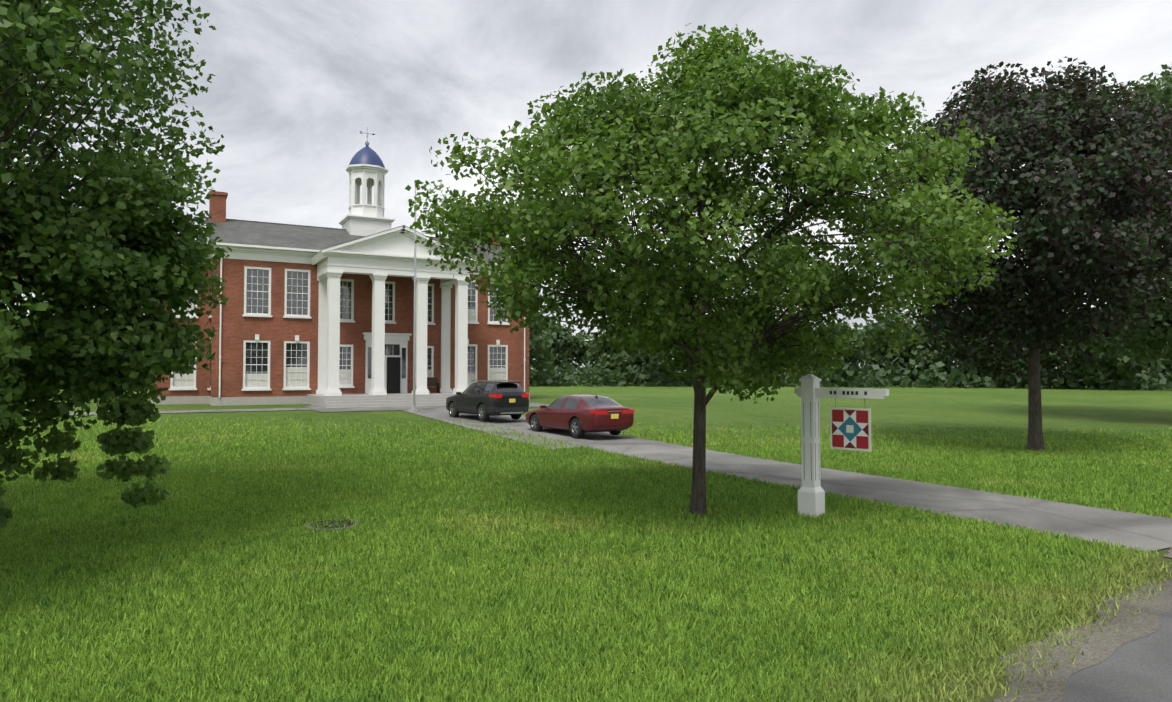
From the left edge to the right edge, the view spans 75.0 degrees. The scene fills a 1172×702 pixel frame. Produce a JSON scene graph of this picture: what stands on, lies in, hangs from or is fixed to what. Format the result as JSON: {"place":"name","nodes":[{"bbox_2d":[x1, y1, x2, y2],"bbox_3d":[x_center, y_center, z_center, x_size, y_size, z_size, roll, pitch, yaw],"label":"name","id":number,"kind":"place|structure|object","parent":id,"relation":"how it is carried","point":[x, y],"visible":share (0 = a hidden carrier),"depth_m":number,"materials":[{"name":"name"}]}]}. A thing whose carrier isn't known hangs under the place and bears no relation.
{"place":"outdoors","nodes":[
{"label":"outdoors","id":0,"kind":"place"},
{"bbox_2d":[69,408,312,414],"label":"front path","id":1,"kind":"structure","parent":0,"point":[220,410],"depth_m":37.02,"materials":[{"name":"concrete"}]},
{"bbox_2d":[305,402,547,411],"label":"apron path","id":2,"kind":"structure","parent":0,"point":[324,409],"depth_m":39.59,"materials":[{"name":"concrete"}]},
{"bbox_2d":[402,410,579,448],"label":"parking path","id":3,"kind":"structure","parent":0,"point":[438,416],"depth_m":30.47,"materials":[{"name":"concrete"}]},
{"bbox_2d":[529,312,554,364],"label":"tree leaves","id":4,"kind":"object","parent":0,"point":[537,343],"visible":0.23,"depth_m":96.74,"materials":[{"name":"green plant"}]},
{"bbox_2d":[529,324,589,376],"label":"tree leaves","id":5,"kind":"object","parent":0,"point":[569,344],"visible":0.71,"depth_m":119.89,"materials":[{"name":"green plant"}]},
{"bbox_2d":[0,377,1171,701],"bbox_3d":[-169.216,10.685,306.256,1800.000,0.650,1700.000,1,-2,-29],"label":"lawn ground","id":6,"kind":"structure","parent":0,"point":[898,409],"depth_m":33.08,"materials":[{"name":"green plant"}]},
{"bbox_2d":[0,0,224,480],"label":"tree","id":7,"kind":"object","parent":6,"relation":"on","point":[19,52],"depth_m":9.60,"materials":[{"name":"green plant"}]},
{"bbox_2d":[9,269,57,288],"bbox_3d":[-8.635,-0.714,9.367,3.578,1.032,0.191,1,-2,-29],"label":"tree limb","id":8,"kind":"object","parent":7,"relation":"attached to","point":[30,277],"visible":0.17,"depth_m":10.07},
{"bbox_2d":[0,152,232,527],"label":"bough leaves","id":9,"kind":"object","parent":7,"relation":"attached to","point":[148,346],"visible":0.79,"depth_m":9.94,"materials":[{"name":"green plant"}]},
{"bbox_2d":[305,519,358,531],"bbox_3d":[-4.026,2.795,12.155,0.840,0.100,0.840,-1,-2,38],"label":"drain grate","id":10,"kind":"object","parent":6,"relation":"on","point":[342,524],"visible":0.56,"depth_m":12.09,"materials":[{"name":"metal"}]},
{"bbox_2d":[151,191,529,407],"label":"school building","id":11,"kind":"structure","parent":6,"relation":"on","point":[317,316],"depth_m":43.76,"materials":[{"name":"brick"}]},
{"bbox_2d":[339,127,394,235],"bbox_3d":[-14.665,-10.701,51.102,3.040,8.670,3.040,1,-2,-29],"label":"cupola","id":12,"kind":"object","parent":11,"relation":"on","point":[365,168],"visible":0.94,"depth_m":50.21,"materials":[{"name":"paint"}]},
{"bbox_2d":[409,181,418,411],"bbox_3d":[-8.504,-2.687,37.940,0.520,11.610,0.520,1,-2,-29],"label":"flagpole","id":13,"kind":"object","parent":6,"relation":"on","point":[413,409],"visible":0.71,"depth_m":37.87,"materials":[{"name":"silver metal"}]},
{"bbox_2d":[0,413,1171,701],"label":"grass blades","id":14,"kind":"object","parent":6,"relation":"on","point":[416,641],"depth_m":9.17,"materials":[{"name":"green plant"}]},
{"bbox_2d":[101,353,1171,390],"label":"hedge shrubs","id":15,"kind":"object","parent":6,"relation":"on","point":[866,376],"visible":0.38,"depth_m":93.91,"materials":[{"name":"green plant"}]},
{"bbox_2d":[529,312,571,374],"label":"tree leaves","id":16,"kind":"object","parent":15,"relation":"on","point":[548,322],"visible":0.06,"depth_m":123.96,"materials":[{"name":"green plant"}]},
{"bbox_2d":[570,334,623,373],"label":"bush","id":17,"kind":"object","parent":15,"relation":"on","point":[591,356],"visible":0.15,"depth_m":121.51,"materials":[{"name":"green plant"}]},
{"bbox_2d":[640,338,717,379],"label":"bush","id":18,"kind":"object","parent":15,"relation":"on","point":[655,362],"visible":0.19,"depth_m":94.95,"materials":[{"name":"green plant"}]},
{"bbox_2d":[799,320,870,380],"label":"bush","id":19,"kind":"object","parent":15,"relation":"on","point":[857,354],"visible":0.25,"depth_m":97.70,"materials":[{"name":"green plant"}]},
{"bbox_2d":[858,318,911,374],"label":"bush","id":20,"kind":"object","parent":15,"relation":"on","point":[868,325],"depth_m":106.54,"materials":[{"name":"green plant"}]},
{"bbox_2d":[858,301,976,378],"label":"tree","id":21,"kind":"object","parent":15,"relation":"on","point":[881,361],"visible":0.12,"depth_m":99.90,"materials":[{"name":"green plant"}]},
{"bbox_2d":[902,321,985,379],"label":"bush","id":22,"kind":"object","parent":15,"relation":"on","point":[930,360],"visible":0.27,"depth_m":96.79,"materials":[{"name":"green plant"}]},
{"bbox_2d":[933,315,1027,381],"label":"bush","id":23,"kind":"object","parent":15,"relation":"on","point":[998,361],"visible":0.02,"depth_m":91.38,"materials":[{"name":"green plant"}]},
{"bbox_2d":[999,306,1111,386],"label":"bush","id":24,"kind":"object","parent":15,"relation":"on","point":[1062,380],"visible":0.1,"depth_m":83.32,"materials":[{"name":"green plant"}]},
{"bbox_2d":[405,23,1018,516],"bbox_3d":[1.962,-1.351,13.064,9.643,8.640,9.091,1,-2,-29],"label":"tree","id":25,"kind":"object","parent":6,"relation":"on","point":[711,67],"depth_m":11.15,"materials":[{"name":"green plant"}]},
{"bbox_2d":[794,374,888,517],"bbox_3d":[4.241,1.621,12.739,1.615,2.480,0.330,-2,-2,44],"label":"signpost","id":26,"kind":"object","parent":6,"relation":"on","point":[850,428],"visible":1,"depth_m":12.93,"materials":[{"name":"white wood"}]},
{"bbox_2d":[862,56,1171,450],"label":"tree","id":27,"kind":"object","parent":6,"relation":"on","point":[1147,132],"depth_m":21.52,"materials":[{"name":"green plant"}]},
{"bbox_2d":[993,547,1171,701],"bbox_3d":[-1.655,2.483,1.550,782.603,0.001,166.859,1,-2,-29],"label":"shoulder gravel","id":28,"kind":"structure","parent":6,"relation":"on","point":[1096,649],"depth_m":6.82,"materials":[{"name":"grey gravel"}]},
{"bbox_2d":[1043,63,1171,364],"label":"tree","id":29,"kind":"object","parent":6,"relation":"on","point":[1156,347],"depth_m":36.07,"materials":[{"name":"green plant"}]},
{"bbox_2d":[1,0,1171,372],"label":"sky","id":30,"kind":"structure","parent":0,"point":[294,87],"materials":[{"name":"grey"}]},
{"bbox_2d":[587,313,652,372],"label":"tree leaves","id":31,"kind":"object","parent":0,"point":[616,359],"visible":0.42,"depth_m":103.40,"materials":[{"name":"green plant"}]},
{"bbox_2d":[424,409,1171,550],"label":"driveway path","id":32,"kind":"structure","parent":0,"point":[1146,532],"depth_m":15.23,"materials":[{"name":"concrete"}]},
{"bbox_2d":[446,380,528,420],"bbox_3d":[-4.507,2.161,34.074,2.200,1.725,4.672,1,-2,-37],"label":"black suv","id":33,"kind":"object","parent":32,"relation":"on","point":[483,400],"visible":1,"depth_m":32.54,"materials":[{"name":"black paint"}]},
{"bbox_2d":[525,394,634,436],"bbox_3d":[-0.377,2.326,28.233,2.200,1.460,4.907,1,-2,-34],"label":"red sedan car","id":34,"kind":"object","parent":32,"relation":"on","point":[579,415],"visible":1,"depth_m":26.72,"materials":[{"name":"red paint"}]},
{"bbox_2d":[1041,300,1156,382],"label":"tree leaves","id":35,"kind":"object","parent":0,"point":[1134,365],"visible":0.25,"depth_m":79.67,"materials":[{"name":"green plant"}]},
{"bbox_2d":[1060,609,1171,701],"bbox_3d":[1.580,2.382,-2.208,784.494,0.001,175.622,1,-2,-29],"label":"road","id":36,"kind":"structure","parent":0,"point":[1138,670],"depth_m":6.16,"materials":[{"name":"grey asphalt"}]},
{"bbox_2d":[1148,326,1171,373],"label":"tree leaves","id":37,"kind":"object","parent":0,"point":[1168,366],"depth_m":90.37,"materials":[{"name":"green plant"}]}
]}

